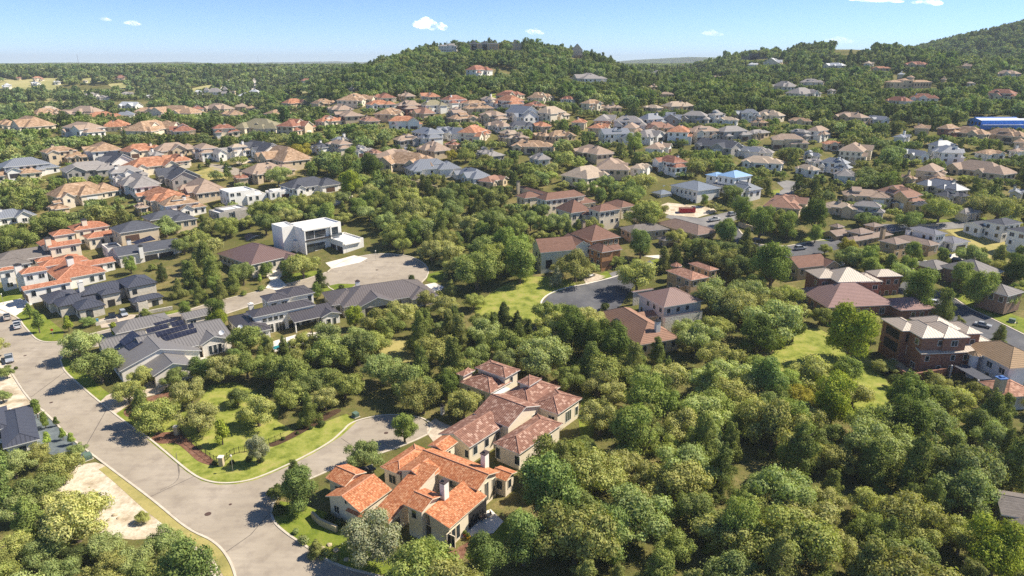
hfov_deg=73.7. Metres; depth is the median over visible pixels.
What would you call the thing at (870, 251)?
elm tree
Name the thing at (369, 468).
parked car
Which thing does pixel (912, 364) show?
window
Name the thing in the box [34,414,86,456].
gravel yard
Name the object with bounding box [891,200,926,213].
slate roof house
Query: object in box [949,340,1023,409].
balcony house
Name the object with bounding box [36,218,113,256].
two storey tile house
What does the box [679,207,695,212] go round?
skip
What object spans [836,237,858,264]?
elm tree
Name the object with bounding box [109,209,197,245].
beige slate house
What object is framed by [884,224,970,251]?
white garage house
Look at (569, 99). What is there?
red tile house
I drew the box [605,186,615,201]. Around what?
cedar tree
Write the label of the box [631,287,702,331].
white brick house
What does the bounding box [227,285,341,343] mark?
charcoal roofed house
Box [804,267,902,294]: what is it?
red brick mansion
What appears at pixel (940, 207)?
live oak
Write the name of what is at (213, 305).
elm tree
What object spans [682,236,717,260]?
live oak
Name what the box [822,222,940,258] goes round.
tan tower house
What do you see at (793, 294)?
live oak
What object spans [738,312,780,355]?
elm tree
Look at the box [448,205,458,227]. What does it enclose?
cedar tree
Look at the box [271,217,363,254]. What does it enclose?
cubic white house
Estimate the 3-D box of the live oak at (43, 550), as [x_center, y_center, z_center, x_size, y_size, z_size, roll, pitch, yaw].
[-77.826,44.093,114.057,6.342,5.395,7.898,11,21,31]
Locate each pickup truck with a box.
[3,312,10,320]
[4,353,13,362]
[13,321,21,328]
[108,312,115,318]
[708,216,720,220]
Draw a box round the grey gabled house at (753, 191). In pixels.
[712,181,762,200]
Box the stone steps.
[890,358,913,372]
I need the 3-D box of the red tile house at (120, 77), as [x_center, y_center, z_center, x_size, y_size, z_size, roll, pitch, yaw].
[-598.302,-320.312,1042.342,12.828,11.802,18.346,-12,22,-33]
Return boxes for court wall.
[95,318,117,325]
[139,306,172,315]
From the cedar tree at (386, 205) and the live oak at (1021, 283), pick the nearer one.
the live oak at (1021, 283)
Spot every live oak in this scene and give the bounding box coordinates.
[0,225,19,235]
[0,226,40,251]
[0,337,10,349]
[0,365,15,377]
[0,390,12,401]
[0,448,38,481]
[0,495,40,521]
[0,529,35,561]
[0,557,25,575]
[8,471,69,509]
[8,568,44,575]
[20,536,71,570]
[21,441,51,467]
[28,210,72,236]
[33,451,84,484]
[34,487,120,547]
[36,553,82,575]
[38,489,82,509]
[57,329,103,360]
[59,542,97,568]
[65,441,88,455]
[66,346,125,383]
[77,491,101,504]
[79,547,129,575]
[84,530,126,559]
[99,571,129,575]
[109,380,147,402]
[114,540,156,574]
[120,559,153,575]
[125,364,154,386]
[132,396,181,436]
[133,510,150,521]
[141,522,188,552]
[144,549,168,575]
[152,214,182,237]
[157,366,187,384]
[168,376,205,404]
[171,235,193,254]
[173,399,219,432]
[189,230,214,244]
[193,237,224,254]
[194,222,207,231]
[200,217,217,235]
[205,354,242,381]
[213,217,238,237]
[220,227,238,236]
[225,324,273,351]
[225,387,249,406]
[227,350,265,378]
[230,262,255,285]
[231,336,261,352]
[232,393,276,426]
[239,215,254,227]
[246,200,274,215]
[251,213,280,235]
[252,352,289,379]
[262,197,274,202]
[263,355,311,387]
[264,166,293,186]
[268,201,298,215]
[271,380,303,410]
[272,197,287,202]
[277,207,302,222]
[283,254,319,278]
[284,195,306,206]
[287,331,313,350]
[288,194,314,215]
[288,347,317,363]
[290,143,311,153]
[292,373,328,398]
[297,369,324,389]
[303,202,320,213]
[303,210,317,219]
[303,336,355,368]
[305,321,340,341]
[309,191,335,197]
[309,215,322,219]
[309,257,321,265]
[309,366,342,391]
[310,192,337,205]
[310,386,338,410]
[323,370,365,399]
[324,331,350,362]
[333,212,353,224]
[334,191,351,203]
[340,504,403,569]
[341,330,382,365]
[343,439,384,467]
[348,326,366,333]
[356,205,380,221]
[357,183,378,197]
[358,307,391,330]
[359,353,403,385]
[365,330,394,353]
[370,191,388,207]
[375,210,398,229]
[375,311,407,336]
[376,362,434,396]
[379,186,389,194]
[379,230,396,246]
[381,536,464,575]
[384,222,411,241]
[387,300,418,321]
[390,198,408,213]
[391,237,412,253]
[392,186,406,198]
[394,187,421,201]
[395,197,429,219]
[396,377,443,413]
[397,210,422,229]
[414,333,452,365]
[415,240,441,260]
[416,195,444,217]
[416,218,436,240]
[417,290,434,306]
[420,555,485,575]
[425,211,448,230]
[428,208,452,223]
[428,295,459,317]
[429,321,446,335]
[431,239,465,258]
[433,186,457,199]
[433,230,457,246]
[436,358,475,386]
[441,193,464,207]
[442,199,464,214]
[442,259,458,274]
[444,149,457,159]
[445,183,459,191]
[446,389,483,418]
[449,254,464,268]
[452,213,477,235]
[452,250,506,289]
[456,147,475,162]
[457,195,469,204]
[458,184,472,196]
[460,226,474,237]
[462,293,486,309]
[462,343,490,369]
[465,184,489,197]
[466,316,499,345]
[468,234,494,252]
[469,312,489,324]
[471,209,501,226]
[476,241,507,260]
[478,154,492,167]
[483,188,507,206]
[484,328,526,357]
[485,206,506,215]
[489,213,510,225]
[492,347,517,367]
[501,212,528,235]
[515,338,560,368]
[518,334,573,378]
[519,210,536,216]
[519,234,533,249]
[523,326,563,341]
[524,210,541,230]
[526,432,588,470]
[530,300,565,320]
[531,215,551,231]
[531,498,624,565]
[532,230,545,238]
[533,203,551,215]
[534,310,565,330]
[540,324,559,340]
[543,232,559,237]
[547,212,571,235]
[549,262,563,271]
[549,365,586,392]
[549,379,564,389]
[556,248,595,281]
[558,485,604,516]
[567,446,630,497]
[573,178,589,192]
[575,435,597,447]
[576,439,600,454]
[577,396,618,435]
[579,306,604,322]
[580,369,618,395]
[582,352,632,382]
[585,217,603,227]
[588,262,599,273]
[596,175,615,191]
[598,381,629,407]
[599,480,679,544]
[604,446,645,477]
[608,181,621,189]
[609,256,626,266]
[612,486,653,509]
[613,258,658,290]
[614,182,626,191]
[616,187,641,202]
[618,363,650,386]
[621,201,662,224]
[622,178,645,197]
[627,173,657,196]
[628,459,667,490]
[639,457,715,507]
[647,362,697,389]
[648,432,681,461]
[651,420,667,444]
[652,528,698,562]
[653,442,724,494]
[655,200,668,219]
[660,406,697,441]
[664,490,716,531]
[665,230,681,241]
[670,318,692,334]
[675,321,726,350]
[675,326,713,353]
[676,228,687,241]
[679,394,736,431]
[680,238,700,259]
[680,387,738,429]
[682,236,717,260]
[683,364,724,393]
[683,424,734,457]
[688,509,770,558]
[690,275,737,315]
[693,340,747,363]
[700,549,760,575]
[701,244,725,266]
[702,315,736,335]
[707,357,751,380]
[715,248,743,273]
[716,241,741,251]
[716,372,764,403]
[720,287,769,325]
[720,306,744,322]
[722,184,744,196]
[723,277,771,297]
[724,254,752,275]
[725,396,752,419]
[737,273,766,289]
[738,298,807,348]
[738,396,812,451]
[739,493,785,525]
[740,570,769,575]
[741,462,817,509]
[743,354,781,369]
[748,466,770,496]
[750,502,846,571]
[756,289,795,307]
[757,391,791,416]
[769,284,809,303]
[772,212,802,227]
[773,497,848,549]
[776,209,784,215]
[786,383,814,405]
[789,353,835,388]
[797,304,810,317]
[804,401,830,430]
[804,565,844,575]
[806,307,831,324]
[808,373,837,392]
[809,442,858,476]
[812,486,850,514]
[814,422,851,446]
[817,244,833,254]
[832,245,863,267]
[833,534,860,574]
[840,377,876,406]
[843,414,905,472]
[843,511,896,544]
[844,401,914,446]
[846,486,885,516]
[854,212,877,226]
[855,337,877,347]
[861,540,962,575]
[871,358,899,372]
[874,215,885,223]
[876,488,955,538]
[878,251,891,261]
[882,534,940,571]
[886,431,918,470]
[887,373,903,385]
[888,397,946,431]
[890,261,915,286]
[892,212,926,226]
[897,518,944,547]
[914,409,970,444]
[919,197,963,222]
[919,467,1004,520]
[923,384,956,410]
[925,373,953,386]
[927,440,1011,491]
[934,511,980,560]
[942,385,977,417]
[954,408,1005,435]
[955,245,991,263]
[955,379,992,407]
[962,195,990,213]
[966,419,1007,452]
[977,195,1022,218]
[988,260,1005,269]
[991,296,1020,305]
[1010,280,1023,288]
[1014,286,1023,297]
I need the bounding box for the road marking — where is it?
[226,512,269,551]
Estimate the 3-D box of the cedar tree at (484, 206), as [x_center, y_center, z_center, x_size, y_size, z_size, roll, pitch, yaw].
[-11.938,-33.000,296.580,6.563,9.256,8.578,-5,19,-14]
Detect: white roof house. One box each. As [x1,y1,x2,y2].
[2,82,11,88]
[31,82,40,85]
[117,102,143,108]
[763,58,782,64]
[822,62,845,67]
[897,70,904,79]
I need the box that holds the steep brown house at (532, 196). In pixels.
[515,180,585,217]
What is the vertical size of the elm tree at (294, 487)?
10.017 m
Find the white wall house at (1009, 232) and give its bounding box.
[962,217,1023,252]
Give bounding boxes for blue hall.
[967,117,1023,129]
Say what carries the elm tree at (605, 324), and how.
on the ground at (372, 399)
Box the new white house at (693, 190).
[651,180,720,202]
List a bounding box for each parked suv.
[118,308,127,316]
[794,245,806,249]
[951,257,960,261]
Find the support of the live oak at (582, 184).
on the ground at (372, 399)
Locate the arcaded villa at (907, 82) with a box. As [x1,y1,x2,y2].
[884,75,931,88]
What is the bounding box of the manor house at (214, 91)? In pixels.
[203,86,235,95]
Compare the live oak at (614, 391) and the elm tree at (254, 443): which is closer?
the elm tree at (254, 443)
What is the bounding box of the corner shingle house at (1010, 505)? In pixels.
[986,489,1023,532]
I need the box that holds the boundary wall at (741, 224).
[738,222,761,233]
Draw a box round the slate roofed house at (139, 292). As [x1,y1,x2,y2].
[39,274,163,319]
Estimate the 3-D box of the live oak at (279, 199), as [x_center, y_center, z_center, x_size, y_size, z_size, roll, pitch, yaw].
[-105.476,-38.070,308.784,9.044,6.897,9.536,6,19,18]
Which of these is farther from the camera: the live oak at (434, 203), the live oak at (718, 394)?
the live oak at (434, 203)
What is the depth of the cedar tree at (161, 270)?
243.24 m
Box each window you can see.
[6,282,13,287]
[18,445,27,451]
[26,275,33,280]
[30,290,36,296]
[38,273,44,278]
[55,248,61,253]
[70,246,76,251]
[86,309,93,316]
[152,300,158,305]
[208,345,212,354]
[213,344,217,353]
[217,343,222,352]
[267,323,273,332]
[275,321,285,331]
[288,320,298,327]
[305,230,313,238]
[307,243,314,252]
[314,229,325,237]
[315,241,324,249]
[331,226,337,233]
[334,505,339,513]
[388,473,395,484]
[394,516,400,528]
[411,509,416,519]
[446,531,450,546]
[449,480,456,488]
[449,534,455,547]
[451,527,455,540]
[456,523,460,539]
[464,449,468,458]
[473,444,477,455]
[484,437,488,447]
[484,481,488,501]
[492,476,495,496]
[495,430,499,440]
[495,446,499,459]
[496,479,502,490]
[508,477,511,488]
[514,455,519,465]
[565,409,570,422]
[879,308,884,313]
[910,361,914,368]
[951,340,958,346]
[986,360,992,368]
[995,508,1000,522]
[998,296,1003,302]
[998,366,1005,374]
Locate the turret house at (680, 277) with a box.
[665,261,718,298]
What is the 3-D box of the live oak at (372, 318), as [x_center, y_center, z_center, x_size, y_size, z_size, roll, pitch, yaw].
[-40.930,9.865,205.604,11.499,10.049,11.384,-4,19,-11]
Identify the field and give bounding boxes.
[0,78,13,81]
[0,78,63,89]
[82,77,100,83]
[108,82,132,88]
[186,85,211,90]
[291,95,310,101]
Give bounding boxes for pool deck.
[273,332,318,350]
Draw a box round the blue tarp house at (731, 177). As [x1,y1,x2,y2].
[705,170,752,184]
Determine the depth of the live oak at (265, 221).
281.52 m
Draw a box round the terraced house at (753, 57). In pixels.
[741,54,766,59]
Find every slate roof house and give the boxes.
[95,151,134,164]
[153,164,200,190]
[244,140,275,157]
[279,176,342,195]
[310,139,328,153]
[508,121,533,131]
[694,137,744,157]
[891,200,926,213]
[934,188,969,204]
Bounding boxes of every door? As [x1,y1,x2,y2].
[9,173,20,178]
[87,196,97,199]
[125,234,139,240]
[131,154,139,157]
[326,187,334,191]
[337,246,342,252]
[346,244,357,251]
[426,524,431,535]
[442,171,450,175]
[602,260,611,267]
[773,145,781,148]
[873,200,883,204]
[1002,137,1011,141]
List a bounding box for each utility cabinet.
[82,451,93,461]
[351,411,359,418]
[1008,318,1015,323]
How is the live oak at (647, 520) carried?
on the ground at (372, 399)
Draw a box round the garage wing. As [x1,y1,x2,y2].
[0,404,39,452]
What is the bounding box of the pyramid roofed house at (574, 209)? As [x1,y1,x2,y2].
[554,196,596,227]
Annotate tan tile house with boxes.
[0,119,9,127]
[0,167,41,180]
[2,115,56,130]
[34,108,59,114]
[39,144,84,164]
[45,181,121,208]
[46,200,70,213]
[65,149,88,162]
[81,141,121,160]
[120,120,178,134]
[134,107,153,114]
[149,105,203,115]
[157,195,206,215]
[220,109,244,115]
[246,104,256,110]
[253,145,312,170]
[263,109,290,116]
[311,99,336,106]
[336,93,375,107]
[374,107,404,121]
[378,152,433,172]
[447,112,478,125]
[462,103,493,114]
[463,100,487,106]
[511,139,554,154]
[526,92,553,103]
[532,128,548,141]
[548,129,576,143]
[580,98,605,111]
[751,116,768,127]
[788,117,811,124]
[897,170,917,183]
[914,122,930,134]
[924,176,957,180]
[937,124,959,136]
[957,126,990,138]
[973,149,1006,160]
[988,128,1023,143]
[1013,135,1023,148]
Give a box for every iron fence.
[179,428,216,459]
[224,432,283,459]
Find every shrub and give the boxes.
[244,456,253,460]
[270,503,285,515]
[292,528,298,534]
[297,534,310,544]
[318,420,325,426]
[321,547,330,557]
[323,514,336,522]
[330,553,339,561]
[336,518,343,525]
[601,302,609,309]
[775,336,786,347]
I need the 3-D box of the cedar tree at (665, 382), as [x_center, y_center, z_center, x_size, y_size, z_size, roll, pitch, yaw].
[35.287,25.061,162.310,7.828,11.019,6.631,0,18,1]
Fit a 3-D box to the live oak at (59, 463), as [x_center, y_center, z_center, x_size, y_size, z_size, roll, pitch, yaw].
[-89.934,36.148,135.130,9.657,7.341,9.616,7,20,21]
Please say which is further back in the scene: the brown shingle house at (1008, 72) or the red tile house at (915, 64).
the red tile house at (915, 64)
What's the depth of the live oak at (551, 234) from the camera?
273.64 m
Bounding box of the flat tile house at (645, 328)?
[598,307,677,355]
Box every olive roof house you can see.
[235,118,280,133]
[421,100,449,113]
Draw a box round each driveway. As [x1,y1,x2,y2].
[0,299,31,315]
[99,315,141,327]
[100,382,168,412]
[266,269,285,289]
[326,255,366,267]
[426,283,443,291]
[427,419,450,440]
[584,273,604,283]
[646,255,660,258]
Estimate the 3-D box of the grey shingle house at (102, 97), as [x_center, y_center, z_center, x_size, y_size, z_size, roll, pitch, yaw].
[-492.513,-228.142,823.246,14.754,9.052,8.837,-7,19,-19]
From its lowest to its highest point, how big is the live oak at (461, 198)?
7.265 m
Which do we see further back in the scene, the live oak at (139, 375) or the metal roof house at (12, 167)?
the metal roof house at (12, 167)
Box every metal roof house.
[0,157,60,180]
[0,208,36,225]
[118,111,134,117]
[331,132,353,144]
[402,158,460,180]
[411,127,442,144]
[435,126,462,140]
[452,166,490,184]
[505,105,539,122]
[597,127,635,144]
[639,112,667,123]
[663,112,681,126]
[731,110,759,120]
[737,144,762,157]
[741,109,761,122]
[803,150,821,159]
[818,155,852,174]
[868,115,890,123]
[893,130,911,142]
[901,148,930,162]
[916,178,969,193]
[927,138,959,154]
[930,145,964,165]
[1008,184,1023,199]
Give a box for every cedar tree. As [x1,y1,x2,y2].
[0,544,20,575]
[6,495,45,539]
[126,388,150,424]
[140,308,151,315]
[155,263,167,282]
[168,278,189,298]
[179,259,199,286]
[189,237,223,273]
[189,258,202,278]
[189,279,209,304]
[197,254,225,284]
[213,279,228,299]
[225,271,241,293]
[255,345,265,367]
[262,333,275,355]
[276,335,291,356]
[282,458,307,485]
[294,392,324,428]
[305,334,317,349]
[306,538,325,560]
[314,268,328,288]
[370,214,376,228]
[380,193,393,222]
[387,187,394,199]
[402,310,430,356]
[410,180,418,191]
[413,344,437,381]
[417,200,426,220]
[419,228,433,246]
[420,308,434,334]
[424,178,432,195]
[431,210,449,237]
[432,186,437,198]
[436,308,457,341]
[438,336,464,373]
[439,249,450,267]
[444,279,456,296]
[447,312,470,351]
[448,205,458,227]
[449,181,455,192]
[451,305,461,322]
[453,235,463,250]
[456,187,468,206]
[464,231,473,243]
[471,194,482,216]
[474,334,491,361]
[477,202,487,212]
[485,192,494,209]
[486,215,498,235]
[488,311,502,336]
[496,301,513,330]
[497,186,507,207]
[509,208,515,217]
[510,310,524,331]
[512,319,525,337]
[523,317,533,337]
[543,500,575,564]
[548,265,563,286]
[554,440,577,484]
[560,219,574,236]
[574,559,597,575]
[576,341,599,376]
[591,395,608,432]
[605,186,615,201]
[609,561,624,575]
[621,341,643,386]
[628,344,651,369]
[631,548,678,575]
[639,402,657,451]
[646,336,665,364]
[654,246,671,273]
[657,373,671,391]
[663,356,671,368]
[669,243,682,259]
[670,249,682,267]
[676,410,719,466]
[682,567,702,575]
[689,240,711,265]
[693,363,722,393]
[699,441,738,499]
[721,421,744,461]
[727,263,741,282]
[732,401,755,438]
[739,227,753,245]
[739,240,754,270]
[749,244,758,272]
[757,532,801,575]
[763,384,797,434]
[770,420,821,474]
[771,211,779,231]
[820,468,843,495]
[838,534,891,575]
[852,438,894,486]
[882,253,898,268]
[883,515,905,550]
[885,430,942,496]
[903,482,923,515]
[921,369,934,380]
[922,478,950,523]
[931,287,957,320]
[932,427,964,473]
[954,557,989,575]
[957,315,965,323]
[978,387,1012,429]
[990,324,1009,342]
[991,244,1009,264]
[993,427,1018,453]
[994,436,1023,493]
[1000,403,1014,428]
[1004,392,1017,415]
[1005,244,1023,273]
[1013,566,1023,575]
[1016,422,1023,437]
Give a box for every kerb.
[0,272,326,341]
[0,358,236,575]
[59,360,431,483]
[60,289,311,359]
[270,434,427,575]
[325,253,428,289]
[540,275,617,303]
[736,226,832,245]
[939,291,1023,334]
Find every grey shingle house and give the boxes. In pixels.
[59,160,120,182]
[97,95,110,100]
[106,165,147,186]
[117,172,161,198]
[122,92,133,94]
[145,148,162,156]
[212,147,233,161]
[354,144,372,157]
[475,148,503,159]
[477,146,487,156]
[528,152,551,167]
[571,73,606,82]
[593,114,616,125]
[613,114,646,130]
[635,128,667,144]
[681,109,710,124]
[707,110,726,123]
[719,125,752,141]
[743,146,774,157]
[747,129,769,139]
[772,81,796,90]
[785,87,820,96]
[790,129,810,141]
[800,78,823,84]
[804,158,821,167]
[826,89,836,94]
[833,167,856,184]
[852,200,885,218]
[955,207,982,222]
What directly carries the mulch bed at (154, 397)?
on the verge at (92, 386)
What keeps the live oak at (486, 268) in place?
on the ground at (372, 399)
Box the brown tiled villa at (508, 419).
[438,359,581,469]
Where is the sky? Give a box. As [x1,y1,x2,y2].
[0,0,1023,63]
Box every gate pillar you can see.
[172,425,179,434]
[217,455,224,466]
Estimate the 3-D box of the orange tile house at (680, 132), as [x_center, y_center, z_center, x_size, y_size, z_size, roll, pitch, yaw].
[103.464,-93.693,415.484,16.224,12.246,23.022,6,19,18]
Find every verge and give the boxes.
[61,358,134,423]
[99,466,233,575]
[165,310,177,314]
[919,217,986,222]
[949,291,1023,332]
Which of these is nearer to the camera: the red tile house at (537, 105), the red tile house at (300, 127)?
the red tile house at (300, 127)
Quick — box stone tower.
[511,40,521,50]
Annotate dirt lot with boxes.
[0,363,41,412]
[48,462,222,575]
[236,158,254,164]
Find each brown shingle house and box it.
[53,109,75,115]
[60,121,105,137]
[69,106,103,114]
[133,198,149,215]
[153,142,193,155]
[177,177,223,203]
[190,143,217,161]
[203,103,234,111]
[235,103,246,110]
[241,162,295,184]
[325,136,352,155]
[326,103,352,116]
[333,108,364,123]
[373,148,410,159]
[392,133,419,147]
[395,100,420,115]
[397,91,414,100]
[415,141,449,159]
[445,106,465,118]
[478,110,507,123]
[484,119,509,132]
[513,131,529,142]
[571,144,614,164]
[596,157,629,180]
[603,101,622,113]
[623,121,641,132]
[644,140,672,153]
[648,84,656,89]
[660,92,673,97]
[689,125,720,142]
[771,133,809,150]
[807,126,830,142]
[832,111,869,123]
[838,142,873,164]
[841,186,892,207]
[915,163,947,181]
[944,159,1016,185]
[962,62,971,68]
[996,70,1021,76]
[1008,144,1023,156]
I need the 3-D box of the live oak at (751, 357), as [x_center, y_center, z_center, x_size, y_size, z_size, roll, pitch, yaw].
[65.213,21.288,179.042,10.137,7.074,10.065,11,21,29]
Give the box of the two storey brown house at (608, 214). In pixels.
[581,199,634,229]
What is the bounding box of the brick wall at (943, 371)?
[891,365,946,379]
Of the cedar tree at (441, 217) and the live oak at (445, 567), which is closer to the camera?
the live oak at (445, 567)
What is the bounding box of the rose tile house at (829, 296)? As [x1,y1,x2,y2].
[800,282,935,319]
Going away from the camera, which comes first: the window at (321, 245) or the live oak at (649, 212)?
the window at (321, 245)
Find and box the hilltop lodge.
[469,40,498,50]
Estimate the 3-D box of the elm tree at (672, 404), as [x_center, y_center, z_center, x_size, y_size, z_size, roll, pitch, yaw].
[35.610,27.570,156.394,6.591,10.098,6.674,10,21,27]
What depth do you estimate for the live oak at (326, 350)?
180.23 m
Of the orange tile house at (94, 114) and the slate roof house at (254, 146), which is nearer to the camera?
the slate roof house at (254, 146)
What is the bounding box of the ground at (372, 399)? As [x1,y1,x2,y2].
[0,35,1023,575]
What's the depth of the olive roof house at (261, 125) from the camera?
446.50 m
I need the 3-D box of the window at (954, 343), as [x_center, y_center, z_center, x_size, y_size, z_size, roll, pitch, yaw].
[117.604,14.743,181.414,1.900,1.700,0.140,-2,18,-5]
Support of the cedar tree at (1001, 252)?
on the ground at (372, 399)
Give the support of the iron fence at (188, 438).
on the lawn at (296, 447)
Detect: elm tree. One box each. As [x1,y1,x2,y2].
[0,448,14,505]
[78,317,97,326]
[122,255,136,273]
[153,534,222,575]
[178,301,190,312]
[186,356,212,380]
[202,298,226,319]
[205,308,227,324]
[206,275,224,291]
[225,348,240,354]
[244,434,269,462]
[259,262,274,277]
[277,462,319,516]
[311,282,323,298]
[316,202,334,218]
[337,169,362,197]
[343,305,364,326]
[344,146,357,156]
[349,197,367,216]
[360,152,385,174]
[363,189,380,207]
[390,412,418,442]
[406,219,422,245]
[415,534,440,552]
[434,368,459,403]
[455,232,463,241]
[464,529,516,575]
[466,244,475,254]
[474,220,490,237]
[490,225,514,259]
[502,238,536,283]
[503,232,529,268]
[505,507,547,566]
[517,449,582,518]
[553,311,585,356]
[558,304,587,332]
[570,316,603,352]
[589,180,596,195]
[592,502,633,564]
[594,187,606,203]
[598,317,622,354]
[598,322,630,360]
[607,402,663,455]
[619,371,670,422]
[625,132,642,151]
[629,227,652,258]
[658,387,681,427]
[700,194,708,204]
[712,217,733,240]
[717,222,736,242]
[719,494,768,556]
[730,195,754,221]
[733,483,761,500]
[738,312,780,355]
[746,204,775,237]
[746,240,793,288]
[746,353,792,393]
[776,396,817,440]
[777,210,797,239]
[781,367,803,391]
[784,315,807,341]
[799,197,828,228]
[805,369,859,423]
[807,224,823,242]
[823,299,881,359]
[831,353,863,383]
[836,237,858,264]
[857,256,884,272]
[859,244,879,262]
[884,367,929,403]
[890,393,935,439]
[899,255,920,269]
[902,267,943,306]
[904,241,923,258]
[937,247,948,257]
[951,261,977,292]
[959,268,1000,307]
[961,511,1023,575]
[1000,251,1023,283]
[1009,282,1018,286]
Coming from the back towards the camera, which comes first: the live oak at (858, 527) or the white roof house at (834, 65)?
the white roof house at (834, 65)
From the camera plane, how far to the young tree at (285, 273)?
245.68 m
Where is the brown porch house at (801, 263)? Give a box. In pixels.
[786,253,840,279]
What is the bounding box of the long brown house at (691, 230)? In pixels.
[658,218,716,239]
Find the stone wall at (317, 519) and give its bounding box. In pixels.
[311,511,337,532]
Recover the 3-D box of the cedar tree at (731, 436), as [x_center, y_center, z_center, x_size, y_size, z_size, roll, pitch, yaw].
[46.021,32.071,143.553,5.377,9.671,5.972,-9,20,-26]
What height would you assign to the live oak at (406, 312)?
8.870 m
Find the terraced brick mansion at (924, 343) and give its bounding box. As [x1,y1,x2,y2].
[878,315,990,373]
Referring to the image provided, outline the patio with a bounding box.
[461,509,502,537]
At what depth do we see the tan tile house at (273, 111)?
602.91 m
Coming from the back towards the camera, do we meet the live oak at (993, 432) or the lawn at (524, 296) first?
the lawn at (524, 296)
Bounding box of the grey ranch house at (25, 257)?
[0,246,51,281]
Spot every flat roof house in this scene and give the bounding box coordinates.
[209,204,252,219]
[219,186,266,205]
[265,188,290,199]
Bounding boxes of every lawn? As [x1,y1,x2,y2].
[0,287,21,302]
[17,307,63,340]
[147,382,355,484]
[195,167,227,180]
[274,501,396,573]
[283,271,317,281]
[321,284,354,291]
[427,271,444,282]
[466,507,520,559]
[474,276,575,328]
[567,352,593,436]
[599,271,610,277]
[770,328,891,411]
[771,189,779,194]
[801,230,829,240]
[946,229,1008,261]
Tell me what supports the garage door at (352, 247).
in the cubic white house at (306, 237)
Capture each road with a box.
[0,313,427,575]
[68,254,427,351]
[204,163,240,174]
[542,258,654,311]
[666,211,736,228]
[732,227,843,256]
[777,180,795,194]
[882,221,972,228]
[898,281,1023,350]
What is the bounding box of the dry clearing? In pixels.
[369,337,414,364]
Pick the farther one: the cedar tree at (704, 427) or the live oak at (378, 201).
the live oak at (378, 201)
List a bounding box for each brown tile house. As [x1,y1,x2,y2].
[358,114,380,124]
[365,149,381,155]
[409,107,435,120]
[478,175,508,188]
[645,121,674,132]
[763,194,808,217]
[876,184,925,212]
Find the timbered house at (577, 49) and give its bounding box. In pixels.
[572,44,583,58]
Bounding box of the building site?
[661,203,716,216]
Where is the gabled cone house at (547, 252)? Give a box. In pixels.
[532,232,590,273]
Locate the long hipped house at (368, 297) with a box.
[321,279,438,317]
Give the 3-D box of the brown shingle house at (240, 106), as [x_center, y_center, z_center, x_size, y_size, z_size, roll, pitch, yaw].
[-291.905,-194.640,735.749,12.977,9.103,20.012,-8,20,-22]
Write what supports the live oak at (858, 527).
on the ground at (372, 399)
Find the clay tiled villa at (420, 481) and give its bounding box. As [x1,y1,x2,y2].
[325,435,516,547]
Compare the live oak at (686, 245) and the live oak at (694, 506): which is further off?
the live oak at (686, 245)
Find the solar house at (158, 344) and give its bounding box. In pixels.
[98,308,231,387]
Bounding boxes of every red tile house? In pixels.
[115,74,124,79]
[169,123,195,134]
[192,105,203,110]
[212,122,239,138]
[233,170,248,185]
[275,119,317,135]
[374,93,396,101]
[439,94,467,109]
[443,139,459,151]
[466,65,492,75]
[494,90,524,98]
[522,101,546,109]
[560,96,574,102]
[652,154,687,176]
[885,96,912,104]
[903,61,928,67]
[909,93,938,102]
[985,88,1017,99]
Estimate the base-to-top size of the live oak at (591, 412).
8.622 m
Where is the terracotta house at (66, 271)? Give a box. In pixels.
[0,254,115,303]
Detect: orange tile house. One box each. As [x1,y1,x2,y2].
[32,76,44,81]
[90,111,120,116]
[103,119,130,131]
[118,142,157,158]
[121,156,187,176]
[134,186,190,211]
[161,152,191,168]
[282,98,306,106]
[315,115,344,128]
[366,99,395,110]
[388,115,421,129]
[419,92,440,99]
[457,124,490,145]
[493,95,524,108]
[532,121,551,132]
[570,116,587,129]
[587,121,612,135]
[667,124,692,144]
[821,140,844,150]
[871,66,890,70]
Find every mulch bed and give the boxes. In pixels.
[124,392,169,416]
[152,432,216,465]
[269,409,340,446]
[448,543,468,558]
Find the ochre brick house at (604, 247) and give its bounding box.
[570,220,622,270]
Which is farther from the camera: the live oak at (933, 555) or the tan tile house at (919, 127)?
the tan tile house at (919, 127)
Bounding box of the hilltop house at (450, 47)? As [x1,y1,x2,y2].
[438,42,456,51]
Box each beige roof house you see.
[228,140,249,156]
[480,93,495,107]
[497,129,516,146]
[537,106,569,123]
[560,165,610,188]
[629,163,652,175]
[643,104,662,111]
[661,100,693,110]
[718,114,738,125]
[741,155,784,170]
[759,109,785,121]
[795,164,820,177]
[826,199,857,218]
[863,60,874,66]
[966,82,975,85]
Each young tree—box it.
[22,303,32,318]
[29,399,40,417]
[30,310,44,332]
[38,411,48,427]
[42,431,51,444]
[52,417,59,425]
[58,427,65,439]
[61,315,73,331]
[66,432,75,444]
[109,322,115,334]
[213,419,230,444]
[282,266,289,278]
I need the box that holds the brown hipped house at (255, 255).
[217,233,297,277]
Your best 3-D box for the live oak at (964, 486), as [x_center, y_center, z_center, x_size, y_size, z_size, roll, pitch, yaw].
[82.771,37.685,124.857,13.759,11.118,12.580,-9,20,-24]
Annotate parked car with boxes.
[359,465,375,473]
[751,237,763,241]
[974,321,991,327]
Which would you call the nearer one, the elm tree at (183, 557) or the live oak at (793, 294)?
the elm tree at (183, 557)
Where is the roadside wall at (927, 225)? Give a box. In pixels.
[910,224,938,226]
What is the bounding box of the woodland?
[0,19,1023,575]
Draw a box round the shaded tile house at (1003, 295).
[914,259,1023,313]
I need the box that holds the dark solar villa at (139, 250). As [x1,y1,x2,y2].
[101,236,181,267]
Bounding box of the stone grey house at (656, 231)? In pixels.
[619,217,679,246]

